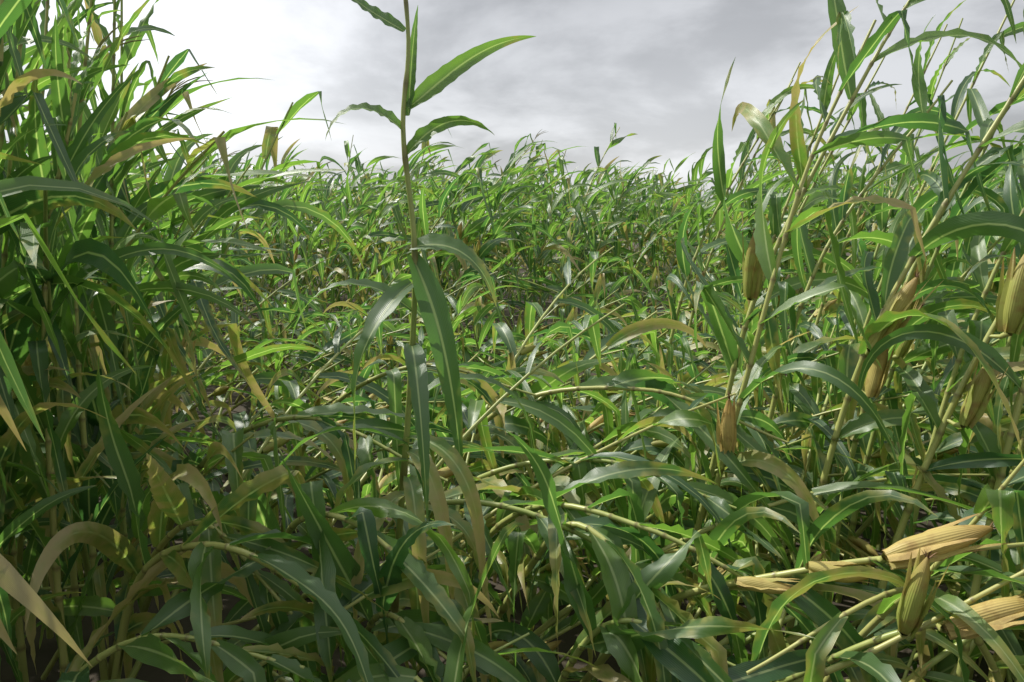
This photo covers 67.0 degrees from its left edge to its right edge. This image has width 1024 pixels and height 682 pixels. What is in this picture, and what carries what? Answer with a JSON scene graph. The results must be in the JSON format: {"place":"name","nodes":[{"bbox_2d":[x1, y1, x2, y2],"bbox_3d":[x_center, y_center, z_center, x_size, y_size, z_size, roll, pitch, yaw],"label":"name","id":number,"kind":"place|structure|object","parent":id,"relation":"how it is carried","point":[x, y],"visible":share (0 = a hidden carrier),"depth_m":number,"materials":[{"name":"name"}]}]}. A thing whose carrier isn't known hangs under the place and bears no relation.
{"place":"outdoors","nodes":[
{"label":"outdoors","id":0,"kind":"place"},
{"bbox_2d":[0,207,1019,681],"bbox_3d":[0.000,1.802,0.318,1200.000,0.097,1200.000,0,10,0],"label":"ground","id":1,"kind":"structure","parent":0,"point":[48,649],"depth_m":3.60,"materials":[{"name":"soil"}]},
{"bbox_2d":[0,35,56,681],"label":"maize plant","id":2,"kind":"object","parent":1,"relation":"on","point":[26,169],"visible":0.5,"depth_m":2.16,"materials":[{"name":"green plant"}]},
{"bbox_2d":[0,462,96,659],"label":"maize plant","id":3,"kind":"object","parent":1,"relation":"on","point":[21,522],"visible":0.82,"depth_m":1.91,"materials":[{"name":"green plant"}]},
{"bbox_2d":[0,35,99,681],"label":"maize plant","id":4,"kind":"object","parent":1,"relation":"on","point":[9,318],"visible":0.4,"depth_m":2.30,"materials":[{"name":"green plant"}]},
{"bbox_2d":[0,92,105,552],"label":"maize plant","id":5,"kind":"object","parent":1,"relation":"on","point":[15,254],"visible":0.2,"depth_m":2.39,"materials":[{"name":"green plant"}]},
{"bbox_2d":[0,0,106,642],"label":"maize plant","id":6,"kind":"object","parent":1,"relation":"on","point":[9,273],"visible":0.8,"depth_m":1.98,"materials":[{"name":"green plant"}]},
{"bbox_2d":[11,0,112,638],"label":"maize plant","id":7,"kind":"object","parent":1,"relation":"on","point":[44,16],"visible":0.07,"depth_m":2.85,"materials":[{"name":"green plant"}]},
{"bbox_2d":[0,44,128,681],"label":"maize plant","id":8,"kind":"object","parent":1,"relation":"on","point":[22,355],"visible":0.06,"depth_m":2.55,"materials":[{"name":"green plant"}]},
{"bbox_2d":[0,0,133,681],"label":"maize plant","id":9,"kind":"object","parent":1,"relation":"on","point":[16,333],"visible":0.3,"depth_m":2.32,"materials":[{"name":"green plant"}]},
{"bbox_2d":[0,0,138,680],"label":"maize plant","id":10,"kind":"object","parent":1,"relation":"on","point":[89,497],"visible":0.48,"depth_m":2.56,"materials":[{"name":"green plant"}]},
{"bbox_2d":[21,0,174,653],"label":"maize plant","id":11,"kind":"object","parent":1,"relation":"on","point":[101,183],"visible":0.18,"depth_m":2.67,"materials":[{"name":"green plant"}]},
{"bbox_2d":[4,0,243,673],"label":"maize plant","id":12,"kind":"object","parent":1,"relation":"on","point":[63,115],"visible":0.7,"depth_m":2.23,"materials":[{"name":"green plant"}]},
{"bbox_2d":[28,0,228,636],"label":"maize plant","id":13,"kind":"object","parent":1,"relation":"on","point":[129,52],"visible":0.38,"depth_m":2.91,"materials":[{"name":"green plant"}]},
{"bbox_2d":[84,0,224,611],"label":"maize plant","id":14,"kind":"object","parent":1,"relation":"on","point":[140,197],"visible":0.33,"depth_m":3.11,"materials":[{"name":"green plant"}]},
{"bbox_2d":[56,523,347,681],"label":"maize plant","id":15,"kind":"object","parent":1,"relation":"on","point":[144,647],"visible":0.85,"depth_m":1.91,"materials":[{"name":"green plant"}]},
{"bbox_2d":[96,352,399,681],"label":"maize plant","id":16,"kind":"object","parent":1,"relation":"on","point":[366,648],"visible":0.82,"depth_m":2.07,"materials":[{"name":"green plant"}]},
{"bbox_2d":[240,480,476,681],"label":"maize plant","id":17,"kind":"object","parent":1,"relation":"on","point":[370,537],"visible":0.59,"depth_m":2.03,"materials":[{"name":"green plant"}]},
{"bbox_2d":[239,454,527,681],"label":"maize plant","id":18,"kind":"object","parent":1,"relation":"on","point":[429,642],"visible":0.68,"depth_m":2.03,"materials":[{"name":"green plant"}]},
{"bbox_2d":[248,360,536,531],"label":"maize plant","id":19,"kind":"object","parent":1,"relation":"on","point":[485,391],"visible":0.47,"depth_m":3.17,"materials":[{"name":"green plant"}]},
{"bbox_2d":[265,0,535,638],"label":"maize plant","id":20,"kind":"object","parent":1,"relation":"on","point":[428,294],"visible":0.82,"depth_m":2.16,"materials":[{"name":"green plant"}]},
{"bbox_2d":[319,616,497,681],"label":"maize plant","id":21,"kind":"object","parent":1,"relation":"on","point":[400,650],"visible":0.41,"depth_m":2.01,"materials":[{"name":"green plant"}]},
{"bbox_2d":[275,483,716,681],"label":"maize plant","id":22,"kind":"object","parent":1,"relation":"on","point":[578,594],"visible":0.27,"depth_m":2.39,"materials":[{"name":"green plant"}]},
{"bbox_2d":[15,221,1023,681],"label":"flattened maize patch","id":23,"kind":"object","parent":1,"relation":"on","point":[593,331],"visible":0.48,"depth_m":3.56,"materials":[{"name":"green plant"}]},
{"bbox_2d":[140,402,497,612],"bbox_3d":[-0.880,0.730,2.807,1.727,1.102,0.551,5,11,27],"label":"maize plant","id":24,"kind":"object","parent":23,"relation":"on","point":[338,448],"visible":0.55,"depth_m":2.58,"materials":[{"name":"green plant"}]},
{"bbox_2d":[462,512,727,681],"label":"maize plant","id":25,"kind":"object","parent":1,"relation":"on","point":[620,571],"visible":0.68,"depth_m":2.17,"materials":[{"name":"green plant"}]},
{"bbox_2d":[425,449,790,578],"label":"maize plant","id":26,"kind":"object","parent":1,"relation":"on","point":[720,500],"visible":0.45,"depth_m":2.70,"materials":[{"name":"green plant"}]},
{"bbox_2d":[424,369,853,537],"bbox_3d":[0.263,0.654,3.155,2.032,1.131,0.672,3,10,17],"label":"maize plant","id":27,"kind":"object","parent":1,"relation":"on","point":[658,386],"visible":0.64,"depth_m":2.99,"materials":[{"name":"green plant"}]},
{"bbox_2d":[481,425,812,681],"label":"maize plant","id":28,"kind":"object","parent":1,"relation":"on","point":[682,657],"visible":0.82,"depth_m":2.11,"materials":[{"name":"green plant"}]},
{"bbox_2d":[449,461,856,681],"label":"maize plant","id":29,"kind":"object","parent":1,"relation":"on","point":[632,469],"visible":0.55,"depth_m":2.42,"materials":[{"name":"green plant"}]},
{"bbox_2d":[612,80,843,410],"bbox_3d":[1.237,-0.243,4.546,1.251,2.503,0.508,-5,11,-25],"label":"maize plant","id":30,"kind":"object","parent":1,"relation":"on","point":[685,266],"visible":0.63,"depth_m":4.54,"materials":[{"name":"green plant"}]},
{"bbox_2d":[668,62,835,387],"bbox_3d":[1.583,-0.452,5.154,1.179,2.703,0.529,0,10,0],"label":"maize plant","id":31,"kind":"object","parent":1,"relation":"on","point":[735,277],"visible":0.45,"depth_m":5.14,"materials":[{"name":"green plant"}]},
{"bbox_2d":[660,51,881,516],"bbox_3d":[1.343,-0.142,3.831,1.148,2.554,0.635,4,11,20],"label":"maize plant","id":32,"kind":"object","parent":1,"relation":"on","point":[775,215],"visible":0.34,"depth_m":3.65,"materials":[{"name":"green plant"}]},
{"bbox_2d":[728,648,856,681],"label":"maize plant","id":33,"kind":"object","parent":1,"relation":"on","point":[787,664],"visible":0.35,"depth_m":2.02,"materials":[{"name":"green plant"}]},
{"bbox_2d":[667,9,926,615],"bbox_3d":[0.991,0.078,2.847,0.592,2.463,1.104,-3,10,-18],"label":"maize plant","id":34,"kind":"object","parent":1,"relation":"on","point":[767,133],"visible":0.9,"depth_m":2.68,"materials":[{"name":"green plant"}]},
{"bbox_2d":[580,513,1023,681],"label":"maize plant","id":35,"kind":"object","parent":1,"relation":"on","point":[946,541],"visible":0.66,"depth_m":2.08,"materials":[{"name":"beige plant"}]},
{"bbox_2d":[743,47,923,454],"bbox_3d":[1.653,-0.226,4.158,1.168,2.603,0.690,-7,12,-36],"label":"maize plant","id":36,"kind":"object","parent":1,"relation":"on","point":[860,102],"visible":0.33,"depth_m":4.12,"materials":[{"name":"green plant"}]},
{"bbox_2d":[648,0,1021,608],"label":"maize plant","id":37,"kind":"object","parent":1,"relation":"on","point":[744,253],"visible":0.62,"depth_m":2.90,"materials":[{"name":"green plant"}]},
{"bbox_2d":[741,0,965,436],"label":"maize plant","id":38,"kind":"object","parent":1,"relation":"on","point":[834,212],"visible":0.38,"depth_m":4.55,"materials":[{"name":"green plant"}]},
{"bbox_2d":[686,538,1023,681],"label":"maize plant","id":39,"kind":"object","parent":1,"relation":"on","point":[822,644],"visible":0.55,"depth_m":1.99,"materials":[{"name":"green plant"}]},
{"bbox_2d":[696,15,1023,602],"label":"maize plant","id":40,"kind":"object","parent":1,"relation":"on","point":[800,240],"visible":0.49,"depth_m":3.31,"materials":[{"name":"green plant"}]},
{"bbox_2d":[720,63,1023,637],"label":"maize plant","id":41,"kind":"object","parent":1,"relation":"on","point":[895,311],"visible":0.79,"depth_m":2.62,"materials":[{"name":"green plant"}]},
{"bbox_2d":[727,547,1023,681],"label":"maize plant","id":42,"kind":"object","parent":1,"relation":"on","point":[912,614],"visible":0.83,"depth_m":1.87,"materials":[{"name":"green plant"}]},
{"bbox_2d":[787,18,969,423],"bbox_3d":[2.348,-0.458,4.830,1.197,2.978,0.531,-3,10,-15],"label":"maize plant","id":43,"kind":"object","parent":1,"relation":"on","point":[882,218],"visible":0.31,"depth_m":4.80,"materials":[{"name":"green plant"}]},
{"bbox_2d":[751,564,1023,681],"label":"maize plant","id":44,"kind":"object","parent":1,"relation":"on","point":[801,587],"visible":0.75,"depth_m":1.99,"materials":[{"name":"green plant"}]},
{"bbox_2d":[786,10,1023,602],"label":"maize plant","id":45,"kind":"object","parent":1,"relation":"on","point":[975,102],"visible":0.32,"depth_m":3.32,"materials":[{"name":"green plant"}]},
{"bbox_2d":[792,0,1023,554],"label":"maize plant","id":46,"kind":"object","parent":1,"relation":"on","point":[925,200],"visible":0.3,"depth_m":3.55,"materials":[{"name":"green plant"}]},
{"bbox_2d":[810,88,1023,547],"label":"maize plant","id":47,"kind":"object","parent":1,"relation":"on","point":[925,217],"visible":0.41,"depth_m":3.07,"materials":[{"name":"green plant"}]},
{"bbox_2d":[823,459,1023,681],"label":"maize plant","id":48,"kind":"object","parent":1,"relation":"on","point":[1004,502],"visible":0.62,"depth_m":1.98,"materials":[{"name":"green plant"}]},
{"bbox_2d":[858,324,1023,677],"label":"maize plant","id":49,"kind":"object","parent":1,"relation":"on","point":[986,436],"visible":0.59,"depth_m":2.44,"materials":[{"name":"green plant"}]},
{"bbox_2d":[860,244,1023,638],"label":"maize plant","id":50,"kind":"object","parent":1,"relation":"on","point":[1008,321],"visible":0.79,"depth_m":2.42,"materials":[{"name":"green plant"}]},
{"bbox_2d":[886,482,1008,542],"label":"maize plant","id":51,"kind":"object","parent":1,"relation":"on","point":[970,493],"visible":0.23,"depth_m":2.55,"materials":[{"name":"green plant"}]},
{"bbox_2d":[875,141,1023,569],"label":"maize plant","id":52,"kind":"object","parent":1,"relation":"on","point":[913,378],"visible":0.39,"depth_m":2.98,"materials":[{"name":"green plant"}]},
{"bbox_2d":[914,255,1023,597],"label":"maize plant","id":53,"kind":"object","parent":1,"relation":"on","point":[979,448],"visible":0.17,"depth_m":3.16,"materials":[{"name":"green plant"}]},
{"bbox_2d":[922,236,1015,505],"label":"maize plant","id":54,"kind":"object","parent":1,"relation":"on","point":[966,251],"visible":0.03,"depth_m":4.63,"materials":[{"name":"green plant"}]},
{"bbox_2d":[921,145,1022,565],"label":"maize plant","id":55,"kind":"object","parent":1,"relation":"on","point":[1010,199],"visible":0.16,"depth_m":3.68,"materials":[{"name":"green plant"}]},
{"bbox_2d":[957,254,1023,679],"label":"maize plant","id":56,"kind":"object","parent":1,"relation":"on","point":[985,420],"visible":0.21,"depth_m":2.79,"materials":[{"name":"green plant"}]},
{"bbox_2d":[0,0,1023,681],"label":"maize field","id":57,"kind":"structure","parent":0,"point":[492,224],"depth_m":5.41,"materials":[{"name":"green plant"}]},
{"bbox_2d":[25,453,394,681],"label":"maize plant","id":58,"kind":"object","parent":57,"relation":"on","point":[118,548],"visible":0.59,"depth_m":2.16,"materials":[{"name":"green plant"}]},
{"bbox_2d":[5,0,1023,206],"label":"sky","id":59,"kind":"structure","parent":0,"point":[658,70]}
]}

